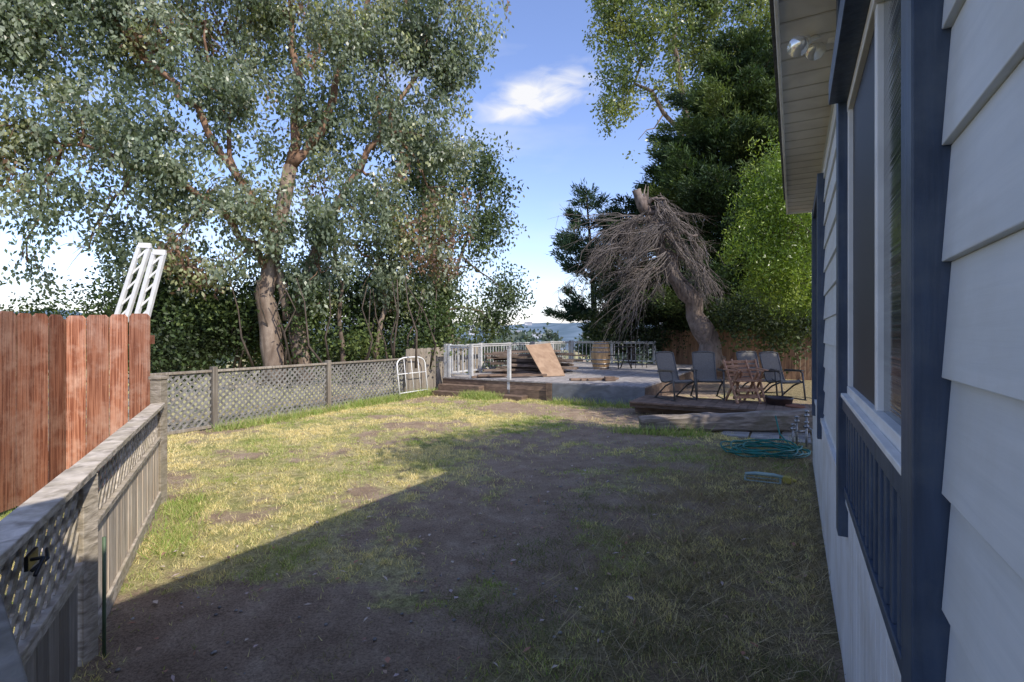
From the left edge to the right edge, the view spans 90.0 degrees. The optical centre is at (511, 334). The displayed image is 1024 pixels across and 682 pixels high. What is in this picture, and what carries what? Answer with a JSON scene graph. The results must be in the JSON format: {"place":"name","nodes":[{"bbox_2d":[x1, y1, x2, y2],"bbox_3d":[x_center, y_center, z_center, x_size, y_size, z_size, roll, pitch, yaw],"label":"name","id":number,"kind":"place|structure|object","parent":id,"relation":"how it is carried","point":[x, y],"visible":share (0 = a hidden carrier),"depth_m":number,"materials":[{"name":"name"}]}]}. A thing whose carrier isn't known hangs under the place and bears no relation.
{"place":"outdoors","nodes":[
{"label":"outdoors","id":0,"kind":"place"},
{"bbox_2d":[114,243,166,321],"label":"folded metal trusses","id":1,"kind":"object","parent":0,"point":[136,282],"visible":0.87,"depth_m":7.17,"materials":[{"name":"white metal"}]},
{"bbox_2d":[14,309,651,349],"bbox_3d":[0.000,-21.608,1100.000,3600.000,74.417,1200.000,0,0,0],"label":"hills","id":2,"kind":"structure","parent":0,"point":[568,331],"depth_m":804.58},
{"bbox_2d":[284,319,662,337],"bbox_3d":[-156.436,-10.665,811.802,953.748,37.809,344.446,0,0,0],"label":"distant houses","id":3,"kind":"structure","parent":2,"relation":"on","point":[528,323],"depth_m":731.96,"materials":[{"name":"white"}]},
{"bbox_2d":[0,0,807,324],"label":"sky","id":4,"kind":"structure","parent":0,"point":[537,91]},
{"bbox_2d":[0,350,844,681],"bbox_3d":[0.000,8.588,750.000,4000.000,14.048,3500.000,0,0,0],"label":"ground","id":5,"kind":"structure","parent":0,"point":[290,640],"depth_m":3.56,"materials":[{"name":"brown soil"}]},
{"bbox_2d":[0,594,27,681],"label":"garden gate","id":6,"kind":"structure","parent":5,"relation":"on","point":[12,669],"depth_m":0.92,"materials":[{"name":"grey wood"}]},
{"bbox_2d":[0,311,154,512],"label":"red wooden fence","id":7,"kind":"object","parent":5,"relation":"on","point":[42,400],"visible":0.79,"depth_m":5.12,"materials":[{"name":"brown wood"}]},
{"bbox_2d":[0,375,168,681],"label":"lattice top fence","id":8,"kind":"object","parent":5,"relation":"on","point":[58,629],"visible":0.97,"depth_m":2.46,"materials":[{"name":"grey wood"}]},
{"bbox_2d":[24,547,49,576],"bbox_3d":[-1.643,0.785,1.769,0.062,0.062,0.205,0,0,-35],"label":"gate latch","id":9,"kind":"object","parent":8,"relation":"attached to","point":[31,558],"visible":1,"depth_m":1.75,"materials":[{"name":"metal"}]},
{"bbox_2d":[102,536,105,657],"bbox_3d":[-2.011,1.350,2.525,0.015,0.700,0.015,0,0,22],"label":"garden stake","id":10,"kind":"object","parent":5,"relation":"on","point":[104,596],"visible":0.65,"depth_m":2.52,"materials":[{"name":"green metal"}]},
{"bbox_2d":[0,248,214,373],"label":"ivy bush","id":11,"kind":"object","parent":5,"relation":"on","point":[52,307],"visible":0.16,"depth_m":13.16,"materials":[{"name":"green plant"}]},
{"bbox_2d":[86,356,406,446],"bbox_3d":[-5.635,1.125,7.606,0.095,1.150,12.240,0,0,29],"label":"lattice fence","id":12,"kind":"object","parent":5,"relation":"on","point":[213,398],"visible":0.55,"depth_m":9.55,"materials":[{"name":"grey wood"}]},
{"bbox_2d":[0,0,513,383],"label":"eucalyptus tree","id":13,"kind":"object","parent":5,"relation":"on","point":[26,26],"visible":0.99,"depth_m":12.70,"materials":[{"name":"green plant"}]},
{"bbox_2d":[85,224,477,399],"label":"shrubs","id":14,"kind":"object","parent":5,"relation":"on","point":[227,320],"visible":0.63,"depth_m":13.45,"materials":[{"name":"green plant"}]},
{"bbox_2d":[329,184,442,381],"bbox_3d":[-3.959,-1.512,14.708,3.972,5.752,2.322,0,0,-24],"label":"young tree","id":15,"kind":"object","parent":5,"relation":"on","point":[341,336],"visible":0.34,"depth_m":14.46,"materials":[{"name":"green plant"}]},
{"bbox_2d":[396,356,427,394],"bbox_3d":[-2.504,1.073,12.902,0.154,1.018,1.114,0,0,29],"label":"metal headboard","id":16,"kind":"object","parent":5,"relation":"on","point":[403,358],"visible":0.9,"depth_m":12.88,"materials":[{"name":"white paint"}]},
{"bbox_2d":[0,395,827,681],"bbox_3d":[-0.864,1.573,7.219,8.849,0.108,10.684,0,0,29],"label":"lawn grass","id":17,"kind":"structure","parent":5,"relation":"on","point":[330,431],"depth_m":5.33,"materials":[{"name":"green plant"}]},
{"bbox_2d":[86,322,754,376],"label":"distant trees","id":18,"kind":"object","parent":5,"relation":"on","point":[520,336],"visible":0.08,"depth_m":92.65,"materials":[{"name":"green plant"}]},
{"bbox_2d":[136,386,712,565],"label":"weed tufts","id":19,"kind":"object","parent":5,"relation":"on","point":[374,400],"visible":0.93,"depth_m":8.39,"materials":[{"name":"green plant"}]},
{"bbox_2d":[41,403,815,681],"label":"fallen leaves","id":20,"kind":"object","parent":5,"relation":"on","point":[387,659],"visible":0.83,"depth_m":3.56,"materials":[{"name":"brown plant"}]},
{"bbox_2d":[327,81,539,365],"bbox_3d":[-2.424,-3.749,18.929,8.569,10.422,4.919,0,0,-35],"label":"oak tree","id":21,"kind":"object","parent":5,"relation":"on","point":[487,220],"visible":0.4,"depth_m":18.91,"materials":[{"name":"green plant"}]},
{"bbox_2d":[406,338,478,391],"bbox_3d":[-1.894,0.900,14.510,0.100,1.600,3.555,0,0,29],"label":"board fence","id":22,"kind":"object","parent":5,"relation":"on","point":[435,375],"visible":0.33,"depth_m":13.80,"materials":[{"name":"grey wood"}]},
{"bbox_2d":[109,420,813,681],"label":"pebbles","id":23,"kind":"object","parent":5,"relation":"on","point":[326,624],"visible":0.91,"depth_m":3.19,"materials":[{"name":"stone"}]},
{"bbox_2d":[279,441,841,681],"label":"dry grass","id":24,"kind":"structure","parent":5,"relation":"on","point":[801,460],"depth_m":3.31,"materials":[{"name":"green plant"}]},
{"bbox_2d":[541,178,635,361],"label":"pine tree","id":25,"kind":"object","parent":5,"relation":"on","point":[566,239],"visible":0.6,"depth_m":23.21,"materials":[{"name":"green plant"}]},
{"bbox_2d":[431,361,811,413],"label":"deck","id":26,"kind":"structure","parent":5,"relation":"on","point":[639,387],"depth_m":12.28,"materials":[{"name":"grey wood"}]},
{"bbox_2d":[483,350,586,373],"bbox_3d":[0.631,0.832,15.521,3.097,0.726,1.686,0,0,-6],"label":"lumber pile","id":27,"kind":"object","parent":26,"relation":"on","point":[523,363],"visible":0.65,"depth_m":14.92,"materials":[{"name":"brown wood"}]},
{"bbox_2d":[525,343,564,376],"bbox_3d":[0.979,0.704,14.452,0.935,0.880,1.231,0,0,-26],"label":"plywood sheet","id":28,"kind":"object","parent":26,"relation":"on","point":[545,359],"visible":1,"depth_m":14.36,"materials":[{"name":"beige wood"}]},
{"bbox_2d":[471,373,618,380],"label":"loose planks","id":29,"kind":"object","parent":26,"relation":"on","point":[609,378],"visible":0.92,"depth_m":13.38,"materials":[{"name":"brown wood"}]},
{"bbox_2d":[444,340,655,393],"bbox_3d":[1.864,0.940,16.801,3.602,1.360,8.842,0,0,29],"label":"deck railing","id":30,"kind":"object","parent":26,"relation":"on","point":[448,365],"visible":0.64,"depth_m":15.42,"materials":[{"name":"white paint"}]},
{"bbox_2d":[591,342,609,368],"bbox_3d":[2.947,0.710,17.000,0.632,0.880,0.627,0,0,0],"label":"wine barrel","id":31,"kind":"object","parent":26,"relation":"on","point":[600,359],"visible":0.95,"depth_m":16.75,"materials":[{"name":"brown wood"}]},
{"bbox_2d":[603,341,618,367],"bbox_3d":[3.274,0.680,16.910,0.503,0.940,0.424,0,0,15],"label":"bistro chair","id":32,"kind":"object","parent":26,"relation":"on","point":[617,358],"visible":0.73,"depth_m":16.74,"materials":[{"name":"metal"}]},
{"bbox_2d":[615,346,636,368],"bbox_3d":[3.852,0.781,17.300,0.710,0.752,0.710,0,0,0],"label":"bistro table","id":33,"kind":"object","parent":26,"relation":"on","point":[623,359],"visible":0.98,"depth_m":17.19,"materials":[{"name":"metal"}]},
{"bbox_2d":[631,340,647,367],"bbox_3d":[4.378,0.680,17.507,0.502,0.940,0.424,0,0,-10],"label":"bistro chair","id":34,"kind":"object","parent":26,"relation":"on","point":[642,354],"visible":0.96,"depth_m":17.51,"materials":[{"name":"metal"}]},
{"bbox_2d":[654,351,697,400],"bbox_3d":[3.329,0.846,10.490,0.583,0.969,0.748,0,0,-20],"label":"patio chair","id":35,"kind":"object","parent":26,"relation":"on","point":[666,366],"visible":1,"depth_m":10.65,"materials":[{"name":"fabric"}]},
{"bbox_2d":[690,351,724,399],"bbox_3d":[4.049,0.846,10.643,0.583,0.968,0.749,0,0,9],"label":"patio chair","id":36,"kind":"object","parent":26,"relation":"on","point":[704,364],"visible":0.88,"depth_m":10.85,"materials":[{"name":"fabric"}]},
{"bbox_2d":[722,359,763,403],"bbox_3d":[4.470,0.918,9.960,0.570,0.825,0.580,0,0,-6],"label":"folding wooden chair","id":37,"kind":"object","parent":26,"relation":"on","point":[751,379],"visible":0.99,"depth_m":9.93,"materials":[{"name":"brown wood"}]},
{"bbox_2d":[730,359,768,401],"bbox_3d":[4.707,0.918,10.210,0.570,0.825,0.580,0,0,6],"label":"folding wooden chair","id":38,"kind":"object","parent":26,"relation":"on","point":[760,380],"visible":0.65,"depth_m":10.15,"materials":[{"name":"brown wood"}]},
{"bbox_2d":[736,351,777,398],"bbox_3d":[5.127,0.846,10.793,0.583,0.968,0.749,0,0,-6],"label":"patio chair","id":39,"kind":"object","parent":26,"relation":"on","point":[747,355],"visible":0.37,"depth_m":11.07,"materials":[{"name":"metal"}]},
{"bbox_2d":[759,351,806,400],"bbox_3d":[5.481,0.846,10.442,0.583,0.969,0.748,0,0,-14],"label":"patio chair","id":40,"kind":"object","parent":26,"relation":"on","point":[769,360],"visible":0.85,"depth_m":10.62,"materials":[{"name":"fabric"}]},
{"bbox_2d":[567,192,683,362],"bbox_3d":[5.105,-2.083,22.003,5.361,7.969,5.114,0,0,0],"label":"pine tree","id":41,"kind":"object","parent":5,"relation":"on","point":[616,208],"visible":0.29,"depth_m":21.78,"materials":[{"name":"green plant"}]},
{"bbox_2d":[550,185,732,368],"bbox_3d":[3.736,-1.645,14.900,5.408,5.629,2.318,0,0,0],"label":"dead tree","id":42,"kind":"object","parent":5,"relation":"on","point":[700,324],"visible":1,"depth_m":14.87,"materials":[{"name":"brown wood"}]},
{"bbox_2d":[610,157,736,350],"bbox_3d":[7.087,-3.170,22.831,6.277,10.146,5.410,0,0,0],"label":"cypress tree","id":43,"kind":"object","parent":5,"relation":"on","point":[641,184],"visible":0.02,"depth_m":22.05,"materials":[{"name":"green plant"}]},
{"bbox_2d":[582,0,771,163],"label":"eucalyptus tree","id":44,"kind":"object","parent":5,"relation":"on","point":[712,13],"visible":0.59,"depth_m":26.85,"materials":[{"name":"green plant"}]},
{"bbox_2d":[576,267,811,373],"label":"shrubs","id":45,"kind":"object","parent":5,"relation":"on","point":[743,315],"visible":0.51,"depth_m":14.68,"materials":[{"name":"green plant"}]},
{"bbox_2d":[605,5,811,368],"bbox_3d":[8.350,-4.854,20.542,9.087,13.515,9.944,0,0,29],"label":"cypress tree","id":46,"kind":"object","parent":5,"relation":"on","point":[704,155],"visible":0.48,"depth_m":18.54,"materials":[{"name":"green plant"}]},
{"bbox_2d":[638,408,812,433],"bbox_3d":[3.527,1.395,8.316,2.914,0.405,0.298,0,0,7],"label":"timber log","id":47,"kind":"object","parent":5,"relation":"on","point":[759,421],"visible":0.81,"depth_m":8.22,"materials":[{"name":"grey wood"}]},
{"bbox_2d":[661,328,811,379],"bbox_3d":[10.117,0.634,17.957,9.630,1.932,0.020,0,0,29],"label":"privacy fence","id":48,"kind":"object","parent":5,"relation":"on","point":[785,362],"visible":0.15,"depth_m":18.89,"materials":[{"name":"brown wood"}]},
{"bbox_2d":[673,45,811,350],"bbox_3d":[10.024,-4.650,19.392,8.229,13.104,7.377,0,0,0],"label":"cypress tree","id":49,"kind":"object","parent":5,"relation":"on","point":[763,109],"visible":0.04,"depth_m":18.10,"materials":[{"name":"green plant"}]},
{"bbox_2d":[710,126,811,334],"bbox_3d":[7.015,-1.641,12.289,4.628,7.108,2.854,0,0,0],"label":"podocarpus tree","id":50,"kind":"object","parent":5,"relation":"on","point":[768,211],"visible":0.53,"depth_m":11.89,"materials":[{"name":"green plant"}]},
{"bbox_2d":[720,416,810,458],"bbox_3d":[3.490,1.388,6.876,1.401,0.364,0.970,0,0,-25],"label":"garden hose","id":51,"kind":"object","parent":5,"relation":"on","point":[786,447],"visible":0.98,"depth_m":6.74,"materials":[{"name":"rubber"}]},
{"bbox_2d":[720,430,811,443],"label":"stone pavers","id":52,"kind":"object","parent":5,"relation":"on","point":[765,435],"visible":0.45,"depth_m":7.89,"materials":[{"name":"stone"}]},
{"bbox_2d":[744,471,796,483],"bbox_3d":[2.761,1.531,5.483,0.500,0.090,0.160,0,0,25],"label":"lawn sprinkler","id":53,"kind":"object","parent":5,"relation":"on","point":[785,478],"visible":0.88,"depth_m":5.46,"materials":[{"name":"plastic"}]},
{"bbox_2d":[764,395,793,405],"bbox_3d":[5.031,1.390,9.650,0.500,0.420,0.500,0,0,0],"label":"plant pot","id":54,"kind":"object","parent":5,"relation":"on","point":[778,400],"visible":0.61,"depth_m":9.49,"materials":[{"name":"ceramic"}]},
{"bbox_2d":[785,404,805,407],"bbox_3d":[5.146,1.445,9.300,0.330,0.310,0.330,0,0,0],"label":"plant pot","id":55,"kind":"object","parent":5,"relation":"on","point":[795,405],"visible":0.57,"depth_m":9.28,"materials":[{"name":"ceramic"}]},
{"bbox_2d":[790,410,812,449],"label":"water pipes","id":56,"kind":"object","parent":5,"relation":"on","point":[797,421],"visible":0.9,"depth_m":7.24,"materials":[{"name":"metal"}]},
{"bbox_2d":[813,399,900,681],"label":"skirting","id":57,"kind":"object","parent":5,"relation":"on","point":[867,653],"visible":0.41,"depth_m":2.12,"materials":[{"name":"paint"}]},
{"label":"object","id":58,"kind":"object","parent":57,"relation":"on","visible":0},
{"bbox_2d":[779,0,835,212],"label":"soffit","id":59,"kind":"structure","parent":58,"relation":"on","point":[806,105],"depth_m":3.36,"materials":[{"name":"paint"}]},
{"bbox_2d":[774,0,811,213],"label":"fascia gutter","id":60,"kind":"object","parent":59,"relation":"on","point":[777,24],"visible":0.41,"depth_m":3.22,"materials":[{"name":"white paint"}]},
{"bbox_2d":[787,35,834,60],"bbox_3d":[1.583,-1.521,2.653,0.195,0.273,0.448,0,0,41],"label":"floodlight","id":61,"kind":"object","parent":59,"relation":"attached to","point":[800,45],"visible":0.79,"depth_m":2.57,"materials":[{"name":"white paint"}]},
{"bbox_2d":[816,0,900,425],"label":"window glass","id":62,"kind":"object","parent":58,"relation":"attached to","point":[892,209],"visible":0.4,"depth_m":1.34,"materials":[{"name":"glass"}]},
{"bbox_2d":[812,0,951,681],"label":"navy trim","id":63,"kind":"structure","parent":58,"relation":"attached to","point":[901,523],"depth_m":0.89,"materials":[{"name":"paint"}]},
{"bbox_2d":[821,0,1023,681],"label":"lap siding","id":64,"kind":"object","parent":58,"relation":"attached to","point":[983,472],"visible":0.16,"depth_m":0.70,"materials":[{"name":"paint"}]},
{"bbox_2d":[841,0,900,474],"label":"window frame","id":65,"kind":"object","parent":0,"point":[881,426],"visible":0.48,"depth_m":1.48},
{"bbox_2d":[853,28,874,404],"bbox_3d":[1.268,-0.367,1.843,0.003,1.181,0.748,0,0,29],"label":"window screen","id":66,"kind":"object","parent":65,"relation":"in","point":[864,245],"depth_m":1.83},
{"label":"gable","id":67,"kind":"object","parent":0,"visible":0},
{"bbox_2d":[769,0,785,199],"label":"roof","id":68,"kind":"structure","parent":67,"relation":"on","point":[772,15],"depth_m":3.49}
]}

